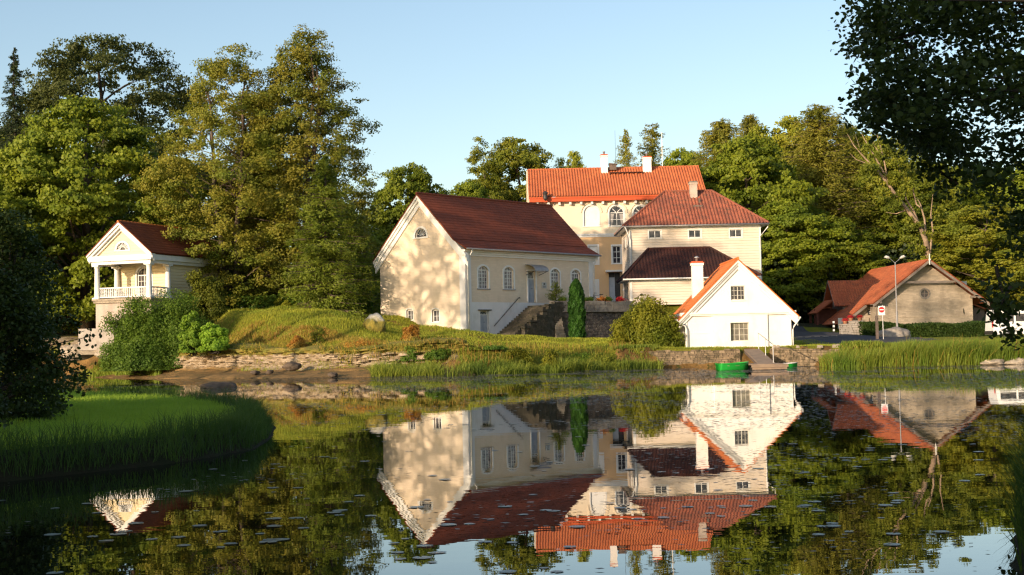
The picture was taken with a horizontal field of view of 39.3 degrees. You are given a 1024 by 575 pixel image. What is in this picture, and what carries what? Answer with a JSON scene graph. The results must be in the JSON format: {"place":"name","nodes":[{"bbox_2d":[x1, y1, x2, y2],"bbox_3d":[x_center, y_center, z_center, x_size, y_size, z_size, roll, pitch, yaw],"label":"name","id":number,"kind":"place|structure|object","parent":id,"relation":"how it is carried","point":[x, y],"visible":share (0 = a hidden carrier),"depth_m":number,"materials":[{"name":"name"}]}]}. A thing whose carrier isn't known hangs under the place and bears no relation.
{"place":"outdoors","nodes":[
{"label":"outdoors","id":0,"kind":"place"},
{"bbox_2d":[0,387,235,449],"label":"spit grass","id":1,"kind":"structure","parent":0,"point":[119,408],"depth_m":26.64,"materials":[{"name":"green plant"}]},
{"bbox_2d":[0,364,1023,574],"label":"water","id":2,"kind":"structure","parent":0,"point":[931,471],"depth_m":16.38,"materials":[{"name":"green liquid"}]},
{"bbox_2d":[200,382,236,387],"bbox_3d":[-13.089,4.479,63.878,1.645,0.569,1.230,-1,-2,-15],"label":"pond boulder","id":3,"kind":"object","parent":2,"relation":"in","point":[219,384],"visible":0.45,"depth_m":63.55,"materials":[{"name":"grey stone"}]},
{"bbox_2d":[8,364,1023,572],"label":"pondweed","id":4,"kind":"object","parent":2,"relation":"on","point":[657,373],"visible":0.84,"depth_m":42.81,"materials":[{"name":"green plant"}]},
{"bbox_2d":[715,361,748,370],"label":"rowing boat","id":5,"kind":"object","parent":2,"relation":"on","point":[732,366],"visible":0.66,"depth_m":76.80,"materials":[{"name":"green plastic"}]},
{"bbox_2d":[744,333,788,369],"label":"jetty","id":6,"kind":"object","parent":2,"relation":"on","point":[759,358],"visible":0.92,"depth_m":79.52,"materials":[{"name":"brown wood"}]},
{"bbox_2d":[0,305,1023,574],"bbox_3d":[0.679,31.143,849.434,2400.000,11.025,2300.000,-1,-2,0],"label":"ground","id":7,"kind":"structure","parent":0,"point":[162,459],"depth_m":86.07,"materials":[{"name":"green plant"}]},
{"bbox_2d":[0,379,15,428],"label":"alder shrub","id":8,"kind":"object","parent":7,"relation":"on","point":[4,420],"visible":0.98,"depth_m":21.67,"materials":[{"name":"green plant"}]},
{"bbox_2d":[0,190,56,270],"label":"park tree","id":9,"kind":"object","parent":7,"relation":"on","point":[4,199],"visible":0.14,"depth_m":108.23,"materials":[{"name":"green plant"}]},
{"bbox_2d":[0,47,57,266],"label":"spruce tree","id":10,"kind":"object","parent":7,"relation":"on","point":[13,79],"visible":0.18,"depth_m":124.64,"materials":[{"name":"green plant"}]},
{"bbox_2d":[0,264,73,424],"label":"alder shrub","id":11,"kind":"object","parent":7,"relation":"on","point":[32,327],"visible":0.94,"depth_m":25.39,"materials":[{"name":"green plant"}]},
{"bbox_2d":[4,328,101,388],"bbox_3d":[-8.377,1.285,26.009,2.013,1.092,1.325,-1,-2,0],"label":"alder bough","id":12,"kind":"object","parent":11,"relation":"attached to","point":[79,355],"visible":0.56,"depth_m":26.12,"materials":[{"name":"green plant"}]},
{"bbox_2d":[0,207,90,412],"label":"alder tree","id":13,"kind":"object","parent":7,"relation":"on","point":[19,238],"visible":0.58,"depth_m":28.90,"materials":[{"name":"green plant"}]},
{"bbox_2d":[60,344,94,360],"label":"shore rock","id":14,"kind":"object","parent":7,"relation":"on","point":[74,347],"visible":0.52,"depth_m":98.92,"materials":[{"name":"stone"}]},
{"bbox_2d":[70,350,97,354],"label":"stone slab","id":15,"kind":"structure","parent":14,"relation":"on","point":[89,352],"depth_m":97.73,"materials":[{"name":"stone"}]},
{"bbox_2d":[78,328,117,349],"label":"concrete block","id":16,"kind":"structure","parent":15,"relation":"on","point":[97,340],"depth_m":98.44,"materials":[{"name":"beige concrete"}]},
{"bbox_2d":[0,94,214,332],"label":"maple tree","id":17,"kind":"object","parent":7,"relation":"on","point":[31,163],"visible":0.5,"depth_m":111.92,"materials":[{"name":"green plant"}]},
{"bbox_2d":[0,32,221,285],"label":"elm tree","id":18,"kind":"object","parent":7,"relation":"on","point":[44,93],"visible":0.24,"depth_m":133.51,"materials":[{"name":"green plant"}]},
{"bbox_2d":[78,360,162,376],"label":"waterside grass","id":19,"kind":"structure","parent":7,"relation":"on","point":[96,373],"depth_m":100.02,"materials":[{"name":"green plant"}]},
{"bbox_2d":[96,294,174,374],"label":"dark shrub","id":20,"kind":"object","parent":7,"relation":"on","point":[132,348],"visible":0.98,"depth_m":93.88,"materials":[{"name":"green plant"}]},
{"bbox_2d":[0,378,286,476],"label":"spit sedge","id":21,"kind":"object","parent":7,"relation":"on","point":[249,416],"visible":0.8,"depth_m":21.30,"materials":[{"name":"green plant"}]},
{"bbox_2d":[86,220,225,327],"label":"columned boathouse","id":22,"kind":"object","parent":7,"relation":"on","point":[130,253],"visible":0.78,"depth_m":102.53,"materials":[{"name":"paint"}]},
{"bbox_2d":[135,265,152,297],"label":"door","id":23,"kind":"structure","parent":22,"relation":"in","point":[141,270],"depth_m":104.52,"materials":[{"name":"paint"}]},
{"bbox_2d":[183,269,227,323],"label":"elder bush","id":24,"kind":"object","parent":7,"relation":"on","point":[204,290],"visible":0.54,"depth_m":101.17,"materials":[{"name":"green plant"}]},
{"bbox_2d":[129,43,309,308],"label":"lime tree","id":25,"kind":"object","parent":7,"relation":"on","point":[251,103],"visible":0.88,"depth_m":107.62,"materials":[{"name":"green plant"}]},
{"bbox_2d":[189,172,276,304],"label":"park tree","id":26,"kind":"object","parent":7,"relation":"on","point":[206,193],"visible":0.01,"depth_m":146.78,"materials":[{"name":"green plant"}]},
{"bbox_2d":[216,106,345,308],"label":"lime tree","id":27,"kind":"object","parent":7,"relation":"on","point":[317,151],"visible":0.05,"depth_m":115.02,"materials":[{"name":"green plant"}]},
{"bbox_2d":[95,338,474,378],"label":"rock ledge","id":28,"kind":"object","parent":7,"relation":"on","point":[207,365],"visible":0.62,"depth_m":86.69,"materials":[{"name":"stone"}]},
{"bbox_2d":[145,286,211,367],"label":"dark shrub","id":29,"kind":"object","parent":28,"relation":"on","point":[177,311],"visible":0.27,"depth_m":94.64,"materials":[{"name":"green plant"}]},
{"bbox_2d":[177,310,207,356],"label":"bright bush","id":30,"kind":"object","parent":28,"relation":"on","point":[189,337],"visible":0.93,"depth_m":90.06,"materials":[{"name":"green plant"}]},
{"bbox_2d":[199,322,230,353],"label":"bright bush","id":31,"kind":"object","parent":28,"relation":"on","point":[215,339],"visible":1,"depth_m":89.48,"materials":[{"name":"green plant"}]},
{"bbox_2d":[178,335,464,363],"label":"ledge herbs","id":32,"kind":"object","parent":28,"relation":"on","point":[355,347],"visible":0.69,"depth_m":84.31,"materials":[{"name":"green plant"}]},
{"bbox_2d":[179,333,465,362],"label":"ledge grass","id":33,"kind":"structure","parent":28,"relation":"on","point":[320,347],"depth_m":84.15,"materials":[{"name":"green plant"}]},
{"bbox_2d":[286,335,307,350],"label":"bank shrub","id":34,"kind":"object","parent":7,"relation":"on","point":[297,341],"visible":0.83,"depth_m":87.59,"materials":[{"name":"orange plant"}]},
{"bbox_2d":[212,23,383,308],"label":"lime tree","id":35,"kind":"object","parent":7,"relation":"on","point":[299,88],"visible":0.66,"depth_m":110.39,"materials":[{"name":"green plant"}]},
{"bbox_2d":[222,288,374,312],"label":"undergrowth","id":36,"kind":"object","parent":7,"relation":"on","point":[271,301],"visible":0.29,"depth_m":107.67,"materials":[{"name":"green plant"}]},
{"bbox_2d":[229,321,395,347],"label":"dry grass","id":37,"kind":"structure","parent":7,"relation":"on","point":[347,337],"depth_m":91.10,"materials":[{"name":"plant"}]},
{"bbox_2d":[308,325,328,344],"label":"shrub","id":38,"kind":"object","parent":7,"relation":"on","point":[316,336],"visible":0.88,"depth_m":88.39,"materials":[{"name":"green plant"}]},
{"bbox_2d":[278,153,380,318],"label":"fir tree","id":39,"kind":"object","parent":7,"relation":"on","point":[322,251],"visible":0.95,"depth_m":102.93,"materials":[{"name":"green plant"}]},
{"bbox_2d":[210,305,469,371],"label":"mound grass","id":40,"kind":"structure","parent":7,"relation":"on","point":[352,322],"depth_m":94.45,"materials":[{"name":"green plant"}]},
{"bbox_2d":[321,231,387,309],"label":"park tree","id":41,"kind":"object","parent":7,"relation":"on","point":[377,237],"visible":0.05,"depth_m":138.15,"materials":[{"name":"green plant"}]},
{"bbox_2d":[330,207,380,312],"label":"fir tree","id":42,"kind":"object","parent":7,"relation":"on","point":[360,254],"visible":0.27,"depth_m":108.81,"materials":[{"name":"green plant"}]},
{"bbox_2d":[363,313,385,332],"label":"mossy boulder","id":43,"kind":"object","parent":7,"relation":"on","point":[376,322],"visible":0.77,"depth_m":91.53,"materials":[{"name":"stone"}]},
{"bbox_2d":[362,162,449,256],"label":"maple tree","id":44,"kind":"object","parent":7,"relation":"on","point":[396,186],"visible":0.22,"depth_m":148.40,"materials":[{"name":"green plant"}]},
{"bbox_2d":[399,324,421,340],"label":"autumn shrub","id":45,"kind":"object","parent":7,"relation":"on","point":[412,331],"visible":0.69,"depth_m":90.29,"materials":[{"name":"orange plant"}]},
{"bbox_2d":[397,346,424,364],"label":"bank shrub","id":46,"kind":"object","parent":7,"relation":"on","point":[412,355],"visible":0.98,"depth_m":83.47,"materials":[{"name":"green plant"}]},
{"bbox_2d":[423,348,451,361],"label":"bank shrub","id":47,"kind":"object","parent":7,"relation":"on","point":[439,354],"visible":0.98,"depth_m":83.00,"materials":[{"name":"green plant"}]},
{"bbox_2d":[448,179,492,198],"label":"park tree","id":48,"kind":"object","parent":7,"relation":"on","point":[467,188],"visible":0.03,"depth_m":179.05,"materials":[{"name":"green plant"}]},
{"bbox_2d":[464,136,506,199],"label":"slender tree","id":49,"kind":"object","parent":7,"relation":"on","point":[474,158],"visible":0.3,"depth_m":189.99,"materials":[{"name":"green plant"}]},
{"bbox_2d":[373,192,601,334],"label":"stone house","id":50,"kind":"structure","parent":7,"relation":"on","point":[465,262],"depth_m":103.80,"materials":[{"name":"beige paint"}]},
{"bbox_2d":[412,226,428,238],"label":"window","id":51,"kind":"structure","parent":50,"relation":"in","point":[421,233],"depth_m":103.10,"materials":[{"name":"paint"}]},
{"bbox_2d":[477,264,490,289],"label":"window","id":52,"kind":"structure","parent":50,"relation":"in","point":[481,271],"depth_m":101.73,"materials":[{"name":"paint"}]},
{"bbox_2d":[479,309,489,332],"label":"door","id":53,"kind":"structure","parent":50,"relation":"in","point":[482,313],"depth_m":101.60,"materials":[{"name":"grey paint"}]},
{"bbox_2d":[502,265,515,289],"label":"window","id":54,"kind":"structure","parent":50,"relation":"in","point":[507,272],"depth_m":103.81,"materials":[{"name":"paint"}]},
{"bbox_2d":[527,269,536,302],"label":"door","id":55,"kind":"structure","parent":50,"relation":"in","point":[530,277],"depth_m":105.78,"materials":[{"name":"grey paint"}]},
{"bbox_2d":[549,267,560,290],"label":"window","id":56,"kind":"structure","parent":50,"relation":"in","point":[553,274],"depth_m":107.78,"materials":[{"name":"paint"}]},
{"bbox_2d":[361,344,666,376],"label":"bank sedge","id":57,"kind":"object","parent":7,"relation":"on","point":[392,369],"visible":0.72,"depth_m":82.84,"materials":[{"name":"green plant"}]},
{"bbox_2d":[474,136,553,201],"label":"park tree","id":58,"kind":"object","parent":7,"relation":"on","point":[513,155],"visible":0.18,"depth_m":197.70,"materials":[{"name":"green plant"}]},
{"bbox_2d":[400,340,636,370],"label":"seeding grass","id":59,"kind":"structure","parent":7,"relation":"on","point":[549,346],"depth_m":86.39,"materials":[{"name":"green plant"}]},
{"bbox_2d":[504,347,537,366],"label":"bank shrub","id":60,"kind":"object","parent":7,"relation":"on","point":[523,355],"visible":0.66,"depth_m":84.03,"materials":[{"name":"green plant"}]},
{"bbox_2d":[214,308,835,370],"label":"lawn grass","id":61,"kind":"structure","parent":7,"relation":"on","point":[595,342],"depth_m":95.72,"materials":[{"name":"green plant"}]},
{"bbox_2d":[494,297,568,337],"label":"stone staircase","id":62,"kind":"structure","parent":7,"relation":"on","point":[538,320],"depth_m":103.38,"materials":[{"name":"stone"}]},
{"bbox_2d":[540,347,562,367],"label":"bank shrub","id":63,"kind":"object","parent":7,"relation":"on","point":[548,358],"visible":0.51,"depth_m":84.13,"materials":[{"name":"green plant"}]},
{"bbox_2d":[551,151,585,167],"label":"park tree","id":64,"kind":"object","parent":7,"relation":"on","point":[575,161],"visible":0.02,"depth_m":205.20,"materials":[{"name":"green plant"}]},
{"bbox_2d":[567,278,586,337],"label":"columnar thuja","id":65,"kind":"object","parent":7,"relation":"on","point":[576,310],"visible":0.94,"depth_m":102.21,"materials":[{"name":"green plant"}]},
{"bbox_2d":[549,301,632,337],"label":"retaining wall","id":66,"kind":"structure","parent":7,"relation":"on","point":[601,316],"depth_m":107.03,"materials":[{"name":"stone"}]},
{"bbox_2d":[526,151,705,300],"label":"manor house","id":67,"kind":"structure","parent":7,"relation":"on","point":[596,208],"depth_m":150.53,"materials":[{"name":"beige paint"}]},
{"bbox_2d":[580,202,601,226],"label":"blind window","id":68,"kind":"structure","parent":67,"relation":"in","point":[591,214],"depth_m":150.52,"materials":[{"name":"white paint"}]},
{"bbox_2d":[606,202,626,226],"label":"window","id":69,"kind":"structure","parent":67,"relation":"in","point":[616,215],"depth_m":150.56,"materials":[{"name":"paint"}]},
{"bbox_2d":[611,244,621,263],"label":"window","id":70,"kind":"structure","parent":67,"relation":"in","point":[616,249],"depth_m":150.38,"materials":[{"name":"paint"}]},
{"bbox_2d":[613,129,639,166],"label":"larch tree","id":71,"kind":"object","parent":7,"relation":"on","point":[626,152],"visible":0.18,"depth_m":200.83,"materials":[{"name":"green plant"}]},
{"bbox_2d":[608,293,686,346],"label":"round bush","id":72,"kind":"object","parent":7,"relation":"on","point":[647,321],"visible":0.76,"depth_m":92.58,"materials":[{"name":"green plant"}]},
{"bbox_2d":[636,123,672,166],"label":"larch tree","id":73,"kind":"object","parent":7,"relation":"on","point":[650,148],"visible":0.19,"depth_m":205.61,"materials":[{"name":"green plant"}]},
{"bbox_2d":[659,147,705,168],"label":"park tree","id":74,"kind":"object","parent":7,"relation":"on","point":[685,156],"visible":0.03,"depth_m":189.52,"materials":[{"name":"green plant"}]},
{"bbox_2d":[616,246,761,304],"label":"boarded annex","id":75,"kind":"object","parent":7,"relation":"on","point":[663,274],"visible":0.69,"depth_m":112.40,"materials":[{"name":"white paint"}]},
{"bbox_2d":[640,349,739,364],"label":"quay wall","id":76,"kind":"structure","parent":7,"relation":"on","point":[698,356],"depth_m":89.42,"materials":[{"name":"stone"}]},
{"bbox_2d":[614,181,769,300],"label":"boarded house","id":77,"kind":"structure","parent":7,"relation":"on","point":[692,216],"depth_m":121.24,"materials":[{"name":"white paint"}]},
{"bbox_2d":[687,229,701,238],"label":"window","id":78,"kind":"structure","parent":77,"relation":"in","point":[692,233],"depth_m":121.33,"materials":[{"name":"paint"}]},
{"bbox_2d":[728,228,742,237],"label":"window","id":79,"kind":"structure","parent":77,"relation":"in","point":[733,233],"depth_m":121.33,"materials":[{"name":"paint"}]},
{"bbox_2d":[688,118,755,209],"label":"larch tree","id":80,"kind":"object","parent":7,"relation":"on","point":[722,131],"visible":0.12,"depth_m":172.12,"materials":[{"name":"green plant"}]},
{"bbox_2d":[673,256,800,346],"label":"white cottage","id":81,"kind":"structure","parent":7,"relation":"on","point":[735,302],"depth_m":92.96,"materials":[{"name":"paint"}]},
{"bbox_2d":[731,286,745,300],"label":"window","id":82,"kind":"structure","parent":81,"relation":"in","point":[737,292],"depth_m":93.17,"materials":[{"name":"paint"}]},
{"bbox_2d":[730,322,748,340],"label":"window","id":83,"kind":"structure","parent":81,"relation":"in","point":[739,331],"depth_m":93.08,"materials":[{"name":"paint"}]},
{"bbox_2d":[734,114,772,191],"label":"larch tree","id":84,"kind":"object","parent":7,"relation":"on","point":[745,125],"visible":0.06,"depth_m":190.37,"materials":[{"name":"green plant"}]},
{"bbox_2d":[700,132,854,269],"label":"park tree","id":85,"kind":"object","parent":7,"relation":"on","point":[760,164],"visible":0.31,"depth_m":155.03,"materials":[{"name":"green plant"}]},
{"bbox_2d":[741,115,829,306],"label":"park tree","id":86,"kind":"object","parent":7,"relation":"on","point":[785,122],"visible":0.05,"depth_m":181.12,"materials":[{"name":"green plant"}]},
{"bbox_2d":[755,198,855,322],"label":"park tree","id":87,"kind":"object","parent":7,"relation":"on","point":[786,216],"visible":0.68,"depth_m":146.00,"materials":[{"name":"green plant"}]},
{"bbox_2d":[770,347,842,365],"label":"quay wall","id":88,"kind":"structure","parent":7,"relation":"on","point":[806,357],"depth_m":86.17,"materials":[{"name":"stone"}]},
{"bbox_2d":[779,103,880,248],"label":"larch tree","id":89,"kind":"object","parent":7,"relation":"on","point":[817,146],"visible":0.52,"depth_m":167.10,"materials":[{"name":"green plant"}]},
{"bbox_2d":[767,215,908,310],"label":"park tree","id":90,"kind":"object","parent":7,"relation":"on","point":[862,263],"visible":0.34,"depth_m":147.78,"materials":[{"name":"green plant"}]},
{"bbox_2d":[831,122,890,225],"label":"larch tree","id":91,"kind":"object","parent":7,"relation":"on","point":[852,129],"visible":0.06,"depth_m":176.03,"materials":[{"name":"green plant"}]},
{"bbox_2d":[835,130,926,258],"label":"park tree","id":92,"kind":"object","parent":7,"relation":"on","point":[869,190],"visible":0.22,"depth_m":168.28,"materials":[{"name":"green plant"}]},
{"bbox_2d":[762,235,1023,322],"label":"undergrowth","id":93,"kind":"object","parent":7,"relation":"on","point":[804,313],"visible":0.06,"depth_m":148.29,"materials":[{"name":"green plant"}]},
{"bbox_2d":[879,327,910,336],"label":"shore rock","id":94,"kind":"object","parent":7,"relation":"on","point":[895,332],"visible":0.46,"depth_m":111.18,"materials":[{"name":"stone"}]},
{"bbox_2d":[808,254,989,328],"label":"limestone barn","id":95,"kind":"structure","parent":7,"relation":"on","point":[929,290],"depth_m":130.36,"materials":[{"name":"beige stone"}]},
{"bbox_2d":[847,134,966,257],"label":"half bare tree","id":96,"kind":"object","parent":7,"relation":"on","point":[893,180],"visible":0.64,"depth_m":148.21,"materials":[{"name":"green plant"}]},
{"bbox_2d":[817,335,1023,366],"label":"reeds","id":97,"kind":"object","parent":7,"relation":"on","point":[957,356],"visible":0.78,"depth_m":77.40,"materials":[{"name":"green plant"}]},
{"bbox_2d":[858,320,991,336],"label":"clipped hedge","id":98,"kind":"object","parent":7,"relation":"on","point":[957,329],"visible":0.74,"depth_m":117.09,"materials":[{"name":"green plant"}]},
{"bbox_2d":[830,0,1023,350],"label":"overhanging tree","id":99,"kind":"object","parent":7,"relation":"on","point":[934,135],"visible":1,"depth_m":19.52,"materials":[{"name":"green plant"}]},
{"bbox_2d":[853,166,1004,263],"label":"park tree","id":100,"kind":"object","parent":7,"relation":"on","point":[925,195],"visible":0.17,"depth_m":161.54,"materials":[{"name":"green plant"}]},
{"bbox_2d":[907,202,1023,318],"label":"park tree","id":101,"kind":"object","parent":7,"relation":"on","point":[957,243],"visible":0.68,"depth_m":137.50,"materials":[{"name":"green plant"}]},
{"bbox_2d":[934,163,1023,302],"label":"park tree","id":102,"kind":"object","parent":7,"relation":"on","point":[1019,179],"visible":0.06,"depth_m":157.82,"materials":[{"name":"green plant"}]},
{"bbox_2d":[965,385,1023,571],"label":"sedge","id":103,"kind":"object","parent":7,"relation":"on","point":[1018,503],"visible":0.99,"depth_m":10.68,"materials":[{"name":"green plant"}]},
{"bbox_2d":[985,310,1023,337],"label":"white van","id":104,"kind":"object","parent":7,"relation":"on","point":[990,328],"visible":0.23,"depth_m":103.95,"materials":[{"name":"paint"}]},
{"bbox_2d":[0,0,1023,307],"label":"sky","id":105,"kind":"structure","parent":0,"point":[563,76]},
{"bbox_2d":[791,323,934,343],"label":"road","id":106,"kind":"structure","parent":0,"point":[801,333],"depth_m":109.65,"materials":[{"name":"grey asphalt"}]},
{"label":"courtyard","id":107,"kind":"structure","parent":0,"visible":0},
{"bbox_2d":[546,281,566,300],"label":"young spruce","id":108,"kind":"object","parent":107,"relation":"on","point":[554,295],"visible":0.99,"depth_m":105.96,"materials":[{"name":"green plant"}]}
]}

